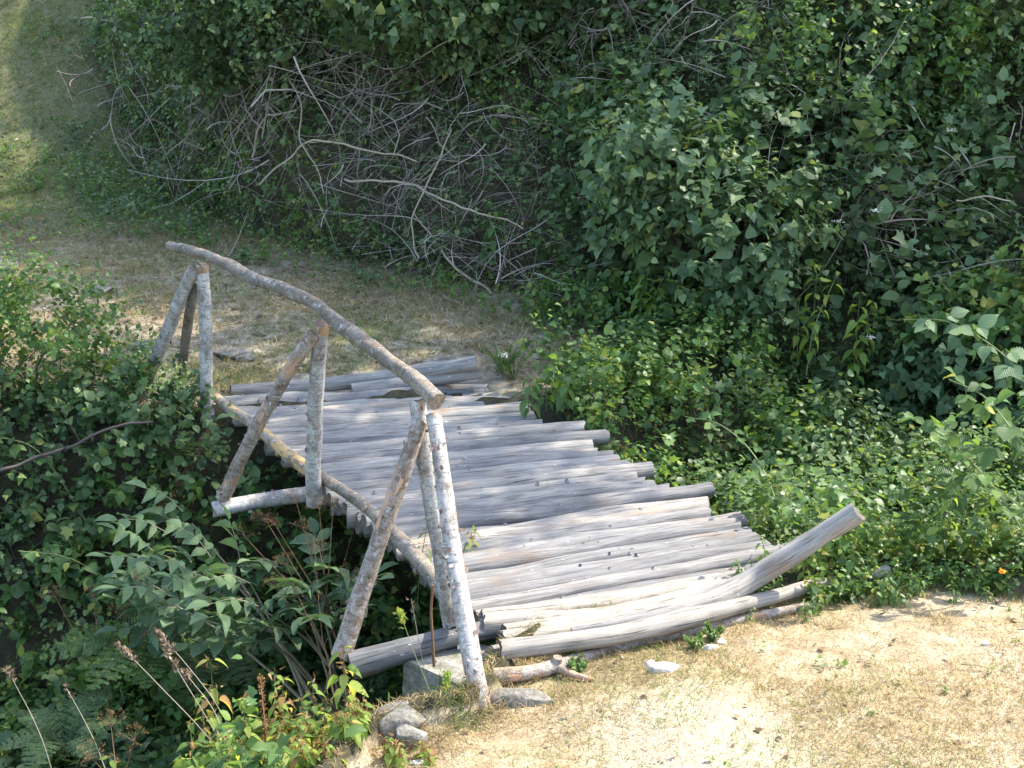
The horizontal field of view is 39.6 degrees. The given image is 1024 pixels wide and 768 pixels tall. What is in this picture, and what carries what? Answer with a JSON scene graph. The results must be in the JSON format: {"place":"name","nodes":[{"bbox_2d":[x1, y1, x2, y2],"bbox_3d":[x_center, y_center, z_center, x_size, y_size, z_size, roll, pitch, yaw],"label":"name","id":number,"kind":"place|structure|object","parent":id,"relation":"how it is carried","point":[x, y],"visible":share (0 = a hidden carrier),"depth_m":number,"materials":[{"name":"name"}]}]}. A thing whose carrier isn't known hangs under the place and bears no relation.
{"place":"outdoors","nodes":[
{"label":"outdoors","id":0,"kind":"place"},
{"bbox_2d":[0,0,695,414],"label":"bank grass","id":1,"kind":"structure","parent":0,"point":[58,200],"depth_m":14.67,"materials":[{"name":"plant"}]},
{"bbox_2d":[0,0,1023,767],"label":"ground","id":2,"kind":"structure","parent":0,"point":[688,754],"depth_m":10.57,"materials":[{"name":"soil"}]},
{"bbox_2d":[3,664,50,766],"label":"seed grass","id":3,"kind":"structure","parent":2,"relation":"on","point":[9,671],"depth_m":6.59,"materials":[{"name":"beige plant"}]},
{"bbox_2d":[0,432,94,535],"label":"bramble","id":4,"kind":"object","parent":2,"relation":"on","point":[14,450],"visible":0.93,"depth_m":9.46,"materials":[{"name":"green plant"}]},
{"bbox_2d":[0,442,123,625],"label":"shrub","id":5,"kind":"object","parent":2,"relation":"on","point":[72,551],"visible":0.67,"depth_m":9.43,"materials":[{"name":"green plant"}]},
{"bbox_2d":[20,544,132,606],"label":"bramble","id":6,"kind":"object","parent":2,"relation":"on","point":[91,567],"visible":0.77,"depth_m":8.67,"materials":[{"name":"green plant"}]},
{"bbox_2d":[0,409,152,472],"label":"branch","id":7,"kind":"object","parent":2,"relation":"on","point":[44,454],"visible":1,"depth_m":9.23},
{"bbox_2d":[0,231,198,438],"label":"shrub","id":8,"kind":"object","parent":2,"relation":"on","point":[14,301],"visible":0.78,"depth_m":9.69,"materials":[{"name":"green plant"}]},
{"bbox_2d":[0,388,212,549],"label":"shrub","id":9,"kind":"object","parent":2,"relation":"on","point":[79,495],"visible":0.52,"depth_m":9.59,"materials":[{"name":"green plant"}]},
{"bbox_2d":[0,5,223,240],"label":"slope weeds","id":10,"kind":"object","parent":2,"relation":"on","point":[99,211],"visible":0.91,"depth_m":15.28,"materials":[{"name":"green plant"}]},
{"bbox_2d":[77,708,147,767],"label":"dry umbel","id":11,"kind":"object","parent":2,"relation":"on","point":[133,738],"visible":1,"depth_m":6.31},
{"bbox_2d":[87,424,168,467],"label":"bramble","id":12,"kind":"object","parent":2,"relation":"on","point":[159,460],"visible":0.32,"depth_m":9.69,"materials":[{"name":"green plant"}]},
{"bbox_2d":[10,0,254,249],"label":"brushwood","id":13,"kind":"object","parent":2,"relation":"on","point":[119,110],"visible":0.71,"depth_m":15.94,"materials":[{"name":"wood"}]},
{"bbox_2d":[99,694,213,767],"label":"nettle","id":14,"kind":"object","parent":2,"relation":"on","point":[198,760],"visible":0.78,"depth_m":6.03,"materials":[{"name":"green plant"}]},
{"bbox_2d":[159,643,229,758],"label":"seed grass","id":15,"kind":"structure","parent":2,"relation":"on","point":[173,661],"depth_m":6.36,"materials":[{"name":"brown plant"}]},
{"bbox_2d":[195,655,239,767],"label":"nettle","id":16,"kind":"object","parent":2,"relation":"on","point":[214,694],"visible":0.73,"depth_m":6.44,"materials":[{"name":"green plant"}]},
{"bbox_2d":[200,729,266,767],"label":"nettle","id":17,"kind":"object","parent":2,"relation":"on","point":[209,758],"visible":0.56,"depth_m":5.81,"materials":[{"name":"green plant"}]},
{"bbox_2d":[213,347,254,358],"bbox_3d":[-2.168,-0.230,10.989,0.347,0.083,0.165,0,18,0],"label":"stone","id":18,"kind":"object","parent":2,"relation":"on","point":[224,352],"visible":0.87,"depth_m":10.96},
{"bbox_2d":[86,480,399,718],"bbox_3d":[-1.631,1.374,8.074,2.186,1.411,1.338,10,20,28],"label":"elder","id":19,"kind":"object","parent":2,"relation":"on","point":[151,591],"visible":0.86,"depth_m":7.87,"materials":[{"name":"green plant"}]},
{"bbox_2d":[215,692,291,763],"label":"nettle","id":20,"kind":"object","parent":2,"relation":"on","point":[247,731],"visible":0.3,"depth_m":6.19,"materials":[{"name":"green plant"}]},
{"bbox_2d":[257,673,269,764],"bbox_3d":[-1.064,1.665,6.175,0.047,0.830,0.230,-5,19,-14],"label":"dock","id":21,"kind":"object","parent":2,"relation":"on","point":[265,737],"visible":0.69,"depth_m":6.05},
{"bbox_2d":[24,0,504,272],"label":"brushwood","id":22,"kind":"object","parent":2,"relation":"on","point":[278,110],"visible":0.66,"depth_m":13.51,"materials":[{"name":"wood"}]},
{"bbox_2d":[233,102,296,157],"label":"branch","id":23,"kind":"object","parent":22,"relation":"on","point":[256,138],"visible":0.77,"depth_m":14.04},
{"bbox_2d":[259,131,416,184],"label":"branch","id":24,"kind":"object","parent":22,"relation":"on","point":[299,147],"visible":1,"depth_m":13.19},
{"bbox_2d":[85,0,466,123],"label":"shrub","id":25,"kind":"object","parent":2,"relation":"on","point":[218,37],"visible":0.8,"depth_m":13.77,"materials":[{"name":"green plant"}]},
{"bbox_2d":[265,714,317,767],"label":"nettle","id":26,"kind":"object","parent":2,"relation":"on","point":[276,736],"visible":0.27,"depth_m":6.00,"materials":[{"name":"green plant"}]},
{"bbox_2d":[253,666,347,767],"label":"nettle","id":27,"kind":"object","parent":2,"relation":"on","point":[280,704],"visible":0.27,"depth_m":6.29,"materials":[{"name":"green plant"}]},
{"bbox_2d":[288,708,334,753],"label":"nettle","id":28,"kind":"object","parent":2,"relation":"on","point":[315,729],"visible":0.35,"depth_m":6.06,"materials":[{"name":"green plant"}]},
{"bbox_2d":[275,729,348,767],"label":"nettle","id":29,"kind":"object","parent":2,"relation":"on","point":[303,756],"visible":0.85,"depth_m":5.72,"materials":[{"name":"green plant"}]},
{"bbox_2d":[0,332,627,767],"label":"gully undergrowth","id":30,"kind":"object","parent":2,"relation":"on","point":[158,746],"visible":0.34,"depth_m":9.44,"materials":[{"name":"green plant"}]},
{"bbox_2d":[0,686,128,767],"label":"fern","id":31,"kind":"object","parent":30,"relation":"on","point":[74,742],"visible":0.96,"depth_m":7.41,"materials":[{"name":"green plant"}]},
{"bbox_2d":[39,567,155,714],"bbox_3d":[-2.269,1.426,7.875,0.607,0.628,0.676,-6,19,-18],"label":"dry umbel","id":32,"kind":"object","parent":30,"relation":"on","point":[92,595],"visible":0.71,"depth_m":7.94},
{"bbox_2d":[39,596,244,689],"bbox_3d":[-2.077,1.505,7.942,1.070,0.332,0.916,-12,21,-32],"label":"fern","id":33,"kind":"object","parent":30,"relation":"on","point":[157,662],"visible":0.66,"depth_m":7.76,"materials":[{"name":"green plant"}]},
{"bbox_2d":[113,641,227,759],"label":"seed grass","id":34,"kind":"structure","parent":30,"relation":"on","point":[124,651],"depth_m":6.27,"materials":[{"name":"beige plant"}]},
{"bbox_2d":[152,627,237,743],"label":"seed grass","id":35,"kind":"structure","parent":30,"relation":"on","point":[158,632],"depth_m":6.30,"materials":[{"name":"brown plant"}]},
{"bbox_2d":[138,618,297,694],"bbox_3d":[-1.750,1.697,8.553,0.922,0.289,0.958,0,18,0],"label":"fern","id":36,"kind":"object","parent":30,"relation":"on","point":[223,669],"visible":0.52,"depth_m":8.43,"materials":[{"name":"green plant"}]},
{"bbox_2d":[232,490,361,673],"bbox_3d":[-1.203,1.050,7.877,0.768,0.743,0.960,0,18,0],"label":"dry umbel","id":37,"kind":"object","parent":30,"relation":"on","point":[322,599],"visible":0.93,"depth_m":8.02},
{"bbox_2d":[262,536,358,694],"bbox_3d":[-1.005,1.197,7.673,0.725,0.588,0.500,17,25,42],"label":"dry umbel","id":38,"kind":"object","parent":30,"relation":"on","point":[324,648],"visible":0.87,"depth_m":7.65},
{"bbox_2d":[411,517,431,634],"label":"weed","id":39,"kind":"object","parent":30,"relation":"on","point":[414,589],"visible":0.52,"depth_m":7.49,"materials":[{"name":"green plant"}]},
{"bbox_2d":[288,674,341,746],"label":"nettle","id":40,"kind":"object","parent":2,"relation":"on","point":[309,703],"visible":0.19,"depth_m":6.29,"materials":[{"name":"green plant"}]},
{"bbox_2d":[327,646,368,726],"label":"nettle","id":41,"kind":"object","parent":2,"relation":"on","point":[354,686],"visible":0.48,"depth_m":6.50,"materials":[{"name":"green plant"}]},
{"bbox_2d":[0,0,697,415],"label":"withered grass","id":42,"kind":"structure","parent":2,"relation":"on","point":[274,294],"depth_m":12.33,"materials":[{"name":"plant"}]},
{"bbox_2d":[327,692,374,749],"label":"nettle","id":43,"kind":"object","parent":2,"relation":"on","point":[359,715],"visible":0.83,"depth_m":5.90,"materials":[{"name":"green plant"}]},
{"bbox_2d":[39,110,668,360],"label":"path edge weeds","id":44,"kind":"object","parent":2,"relation":"on","point":[414,283],"visible":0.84,"depth_m":13.48,"materials":[{"name":"green plant"}]},
{"bbox_2d":[376,701,426,744],"bbox_3d":[-0.472,1.455,6.061,0.219,0.152,0.221,0,18,0],"label":"stone","id":45,"kind":"object","parent":2,"relation":"on","point":[399,715],"visible":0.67,"depth_m":6.00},
{"bbox_2d":[379,729,435,767],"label":"nettle","id":46,"kind":"object","parent":2,"relation":"on","point":[392,755],"visible":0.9,"depth_m":5.82,"materials":[{"name":"green plant"}]},
{"bbox_2d":[396,724,427,748],"bbox_3d":[-0.419,1.493,5.963,0.134,0.130,0.081,0,18,0],"label":"stone","id":47,"kind":"object","parent":2,"relation":"on","point":[408,733],"visible":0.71,"depth_m":5.93,"materials":[{"name":"stone"}]},
{"bbox_2d":[382,129,451,258],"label":"branch","id":48,"kind":"object","parent":2,"relation":"on","point":[430,175],"visible":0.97,"depth_m":12.56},
{"bbox_2d":[372,704,472,753],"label":"grass tuft","id":49,"kind":"object","parent":2,"relation":"on","point":[437,738],"visible":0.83,"depth_m":6.00,"materials":[{"name":"plant"}]},
{"bbox_2d":[210,35,638,278],"bbox_3d":[-1.067,-2.695,12.967,4.830,3.419,2.312,15,23,39],"label":"brushwood","id":50,"kind":"object","parent":2,"relation":"on","point":[419,140],"visible":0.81,"depth_m":12.74,"materials":[{"name":"wood"}]},
{"bbox_2d":[344,166,523,228],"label":"branch","id":51,"kind":"object","parent":50,"relation":"on","point":[419,187],"visible":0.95,"depth_m":12.64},
{"bbox_2d":[227,150,625,300],"bbox_3d":[-0.722,-1.275,12.284,3.777,1.652,1.580,9,20,25],"label":"brushwood","id":52,"kind":"object","parent":2,"relation":"on","point":[484,264],"visible":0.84,"depth_m":12.21,"materials":[{"name":"wood"}]},
{"bbox_2d":[402,643,488,698],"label":"concrete block","id":53,"kind":"structure","parent":2,"relation":"on","point":[450,659],"depth_m":6.71,"materials":[{"name":"concrete"}]},
{"bbox_2d":[430,585,435,666],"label":"twig","id":54,"kind":"object","parent":53,"relation":"on","point":[432,633],"visible":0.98,"depth_m":6.60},
{"bbox_2d":[404,214,491,294],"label":"branch","id":55,"kind":"object","parent":2,"relation":"on","point":[464,274],"visible":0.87,"depth_m":12.43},
{"bbox_2d":[410,651,510,727],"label":"grass tuft","id":56,"kind":"object","parent":2,"relation":"on","point":[460,698],"visible":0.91,"depth_m":6.15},
{"bbox_2d":[437,702,489,735],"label":"grass tuft","id":57,"kind":"object","parent":2,"relation":"on","point":[458,726],"visible":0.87,"depth_m":6.11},
{"bbox_2d":[303,0,660,92],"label":"shrub","id":58,"kind":"object","parent":2,"relation":"on","point":[403,23],"visible":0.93,"depth_m":12.72,"materials":[{"name":"green plant"}]},
{"bbox_2d":[446,668,537,725],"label":"grass tuft","id":59,"kind":"object","parent":2,"relation":"on","point":[489,707],"visible":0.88,"depth_m":6.19,"materials":[{"name":"plant"}]},
{"bbox_2d":[134,241,855,714],"bbox_3d":[-0.652,0.106,8.592,2.871,1.611,4.984,-13,22,-34],"label":"footbridge","id":60,"kind":"object","parent":2,"relation":"on","point":[390,473],"visible":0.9,"depth_m":8.01,"materials":[{"name":"grey wood"}]},
{"bbox_2d":[478,338,523,374],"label":"feathery weed","id":61,"kind":"object","parent":2,"relation":"on","point":[510,359],"visible":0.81,"depth_m":10.64,"materials":[{"name":"green plant"}]},
{"bbox_2d":[494,350,532,378],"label":"feathery weed","id":62,"kind":"object","parent":2,"relation":"on","point":[505,365],"visible":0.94,"depth_m":10.57,"materials":[{"name":"green plant"}]},
{"bbox_2d":[490,688,554,708],"bbox_3d":[0.044,1.389,6.280,0.302,0.070,0.123,0,18,0],"label":"stone","id":63,"kind":"object","parent":2,"relation":"on","point":[525,695],"visible":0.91,"depth_m":6.25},
{"bbox_2d":[82,0,1023,436],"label":"ivy undergrowth","id":64,"kind":"object","parent":2,"relation":"on","point":[664,76],"visible":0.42,"depth_m":12.56,"materials":[{"name":"green plant"}]},
{"bbox_2d":[479,203,506,259],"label":"nettle","id":65,"kind":"object","parent":64,"relation":"on","point":[491,240],"visible":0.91,"depth_m":12.25,"materials":[{"name":"green plant"}]},
{"bbox_2d":[786,264,843,375],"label":"nettle","id":66,"kind":"object","parent":64,"relation":"on","point":[814,325],"visible":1,"depth_m":10.92,"materials":[{"name":"green plant"}]},
{"bbox_2d":[567,652,588,672],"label":"feathery weed","id":67,"kind":"object","parent":2,"relation":"on","point":[579,667],"visible":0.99,"depth_m":6.50,"materials":[{"name":"green plant"}]},
{"bbox_2d":[510,258,674,336],"bbox_3d":[0.646,-0.673,11.617,1.326,0.681,0.915,0,18,0],"label":"shrub","id":68,"kind":"object","parent":2,"relation":"on","point":[598,303],"visible":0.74,"depth_m":11.49,"materials":[{"name":"green plant"}]},
{"bbox_2d":[213,0,1015,189],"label":"brushwood","id":69,"kind":"object","parent":2,"relation":"on","point":[624,5],"visible":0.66,"depth_m":12.33,"materials":[{"name":"wood"}]},
{"bbox_2d":[544,334,734,442],"bbox_3d":[0.864,0.006,10.514,1.664,0.648,0.863,13,22,34],"label":"shrub","id":70,"kind":"object","parent":2,"relation":"on","point":[671,397],"visible":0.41,"depth_m":10.23,"materials":[{"name":"green plant"}]},
{"bbox_2d":[493,600,821,681],"bbox_3d":[0.736,1.224,6.722,1.830,0.088,0.246,-9,20,-25],"label":"pole","id":71,"kind":"object","parent":2,"relation":"on","point":[556,664],"visible":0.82,"depth_m":6.62,"materials":[{"name":"grey wood"}]},
{"bbox_2d":[575,85,744,262],"bbox_3d":[1.213,-1.631,11.535,1.409,1.576,1.214,0,18,0],"label":"shrub","id":72,"kind":"object","parent":2,"relation":"on","point":[686,144],"visible":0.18,"depth_m":11.20,"materials":[{"name":"green plant"}]},
{"bbox_2d":[647,661,678,673],"bbox_3d":[0.680,1.282,6.410,0.135,0.048,0.092,7,19,21],"label":"stone","id":73,"kind":"object","parent":2,"relation":"on","point":[661,666],"visible":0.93,"depth_m":6.39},
{"bbox_2d":[319,552,1023,767],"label":"dry grass","id":74,"kind":"structure","parent":2,"relation":"on","point":[547,707],"depth_m":6.17,"materials":[{"name":"plant"}]},
{"bbox_2d":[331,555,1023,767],"bbox_3d":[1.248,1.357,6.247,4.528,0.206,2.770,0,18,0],"label":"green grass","id":75,"kind":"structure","parent":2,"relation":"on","point":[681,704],"depth_m":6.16,"materials":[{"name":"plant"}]},
{"bbox_2d":[334,555,1023,766],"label":"fallen leaves","id":76,"kind":"object","parent":2,"relation":"on","point":[760,729],"visible":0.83,"depth_m":6.21,"materials":[{"name":"brown plant"}]},
{"bbox_2d":[683,630,703,651],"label":"feathery weed","id":77,"kind":"object","parent":2,"relation":"on","point":[698,640],"visible":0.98,"depth_m":6.64,"materials":[{"name":"green plant"}]},
{"bbox_2d":[498,564,891,659],"bbox_3d":[0.958,1.106,6.922,2.199,0.123,0.214,-8,20,-23],"label":"log","id":78,"kind":"object","parent":2,"relation":"on","point":[688,618],"visible":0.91,"depth_m":6.70,"materials":[{"name":"grey wood"}]},
{"bbox_2d":[677,425,732,479],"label":"nettle","id":79,"kind":"object","parent":2,"relation":"on","point":[709,449],"visible":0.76,"depth_m":10.00,"materials":[{"name":"green plant"}]},
{"bbox_2d":[576,74,850,347],"bbox_3d":[1.561,-1.327,11.073,2.118,2.125,1.641,0,18,0],"label":"shrub","id":80,"kind":"object","parent":2,"relation":"on","point":[679,206],"visible":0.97,"depth_m":10.82,"materials":[{"name":"green plant"}]},
{"bbox_2d":[701,619,725,642],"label":"feathery weed","id":81,"kind":"object","parent":2,"relation":"on","point":[712,634],"visible":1,"depth_m":6.74,"materials":[{"name":"green plant"}]},
{"bbox_2d":[571,503,865,630],"bbox_3d":[0.991,0.878,6.906,1.518,0.526,0.246,-5,19,-16],"label":"log","id":82,"kind":"object","parent":2,"relation":"on","point":[778,562],"visible":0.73,"depth_m":6.97,"materials":[{"name":"grey wood"}]},
{"bbox_2d":[429,271,1023,646],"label":"gully weeds","id":83,"kind":"object","parent":2,"relation":"on","point":[751,503],"visible":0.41,"depth_m":9.82,"materials":[{"name":"green plant"}]},
{"bbox_2d":[512,362,578,418],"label":"nettle","id":84,"kind":"object","parent":83,"relation":"on","point":[560,400],"visible":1,"depth_m":9.64,"materials":[{"name":"green plant"}]},
{"bbox_2d":[629,254,675,331],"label":"nettle","id":85,"kind":"object","parent":83,"relation":"on","point":[635,301],"visible":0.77,"depth_m":11.13,"materials":[{"name":"green plant"}]},
{"bbox_2d":[685,411,786,533],"bbox_3d":[1.444,0.509,9.037,0.217,0.456,1.237,-8,19,-22],"label":"bramble","id":86,"kind":"object","parent":83,"relation":"on","point":[709,425],"visible":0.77,"depth_m":9.06,"materials":[{"name":"green plant"}]},
{"bbox_2d":[731,397,773,443],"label":"nettle","id":87,"kind":"object","parent":83,"relation":"on","point":[746,408],"visible":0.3,"depth_m":10.36,"materials":[{"name":"green plant"}]},
{"bbox_2d":[943,366,1023,466],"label":"bramble","id":88,"kind":"object","parent":83,"relation":"on","point":[1008,431],"visible":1,"depth_m":7.38,"materials":[{"name":"green plant"}]},
{"bbox_2d":[529,0,1023,422],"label":"nettle undergrowth","id":89,"kind":"object","parent":2,"relation":"on","point":[958,225],"visible":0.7,"depth_m":11.42,"materials":[{"name":"green plant"}]},
{"bbox_2d":[842,292,876,398],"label":"nettle","id":90,"kind":"object","parent":89,"relation":"on","point":[858,352],"visible":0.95,"depth_m":10.88,"materials":[{"name":"green plant"}]},
{"bbox_2d":[756,533,814,581],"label":"nettle","id":91,"kind":"object","parent":2,"relation":"on","point":[800,574],"visible":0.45,"depth_m":7.27,"materials":[{"name":"green plant"}]},
{"bbox_2d":[554,596,1023,767],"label":"bank sprouts","id":92,"kind":"object","parent":2,"relation":"on","point":[870,712],"visible":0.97,"depth_m":6.37,"materials":[{"name":"green plant"}]},
{"bbox_2d":[797,580,823,621],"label":"nettle","id":93,"kind":"object","parent":2,"relation":"on","point":[816,609],"visible":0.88,"depth_m":7.04,"materials":[{"name":"green plant"}]},
{"bbox_2d":[724,369,914,534],"bbox_3d":[2.157,0.520,10.092,1.547,1.195,1.348,-13,22,-36],"label":"shrub","id":94,"kind":"object","parent":2,"relation":"on","point":[803,443],"visible":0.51,"depth_m":10.00,"materials":[{"name":"green plant"}]},
{"bbox_2d":[654,16,1023,317],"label":"brushwood","id":95,"kind":"object","parent":2,"relation":"on","point":[893,215],"visible":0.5,"depth_m":11.31,"materials":[{"name":"wood"}]},
{"bbox_2d":[830,541,875,603],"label":"nettle","id":96,"kind":"object","parent":2,"relation":"on","point":[849,565],"visible":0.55,"depth_m":7.23,"materials":[{"name":"green plant"}]},
{"bbox_2d":[715,0,1023,154],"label":"shrub","id":97,"kind":"object","parent":2,"relation":"on","point":[973,22],"visible":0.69,"depth_m":11.52,"materials":[{"name":"green plant"}]},
{"bbox_2d":[854,570,897,607],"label":"nettle","id":98,"kind":"object","parent":2,"relation":"on","point":[884,586],"visible":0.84,"depth_m":7.12,"materials":[{"name":"green plant"}]},
{"bbox_2d":[778,513,1023,604],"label":"edge weeds","id":99,"kind":"object","parent":2,"relation":"on","point":[1002,546],"visible":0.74,"depth_m":7.34,"materials":[{"name":"green plant"}]},
{"bbox_2d":[891,570,961,608],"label":"nettle","id":100,"kind":"object","parent":2,"relation":"on","point":[911,582],"visible":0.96,"depth_m":7.16,"materials":[{"name":"green plant"}]},
{"bbox_2d":[841,379,1023,533],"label":"shrub","id":101,"kind":"object","parent":2,"relation":"on","point":[1017,470],"visible":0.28,"depth_m":9.59,"materials":[{"name":"green plant"}]},
{"bbox_2d":[862,236,1023,435],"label":"shrub","id":102,"kind":"object","parent":2,"relation":"on","point":[930,381],"visible":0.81,"depth_m":10.65,"materials":[{"name":"green plant"}]},
{"bbox_2d":[893,406,1023,554],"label":"bramble","id":103,"kind":"object","parent":2,"relation":"on","point":[986,456],"visible":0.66,"depth_m":7.41,"materials":[{"name":"green plant"}]},
{"bbox_2d":[900,412,1023,559],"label":"bramble","id":104,"kind":"object","parent":2,"relation":"on","point":[933,426],"visible":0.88,"depth_m":7.47,"materials":[{"name":"green plant"}]},
{"bbox_2d":[932,487,991,563],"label":"nettle","id":105,"kind":"object","parent":2,"relation":"on","point":[954,533],"visible":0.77,"depth_m":7.42,"materials":[{"name":"green plant"}]},
{"bbox_2d":[903,306,1023,395],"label":"bramble","id":106,"kind":"object","parent":2,"relation":"on","point":[986,322],"visible":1,"depth_m":8.80,"materials":[{"name":"green plant"}]},
{"bbox_2d":[953,574,1015,602],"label":"nettle","id":107,"kind":"object","parent":2,"relation":"on","point":[981,593],"visible":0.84,"depth_m":7.24,"materials":[{"name":"green plant"}]},
{"bbox_2d":[986,481,1023,517],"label":"bramble","id":108,"kind":"object","parent":2,"relation":"on","point":[997,493],"visible":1,"depth_m":7.28,"materials":[{"name":"green plant"}]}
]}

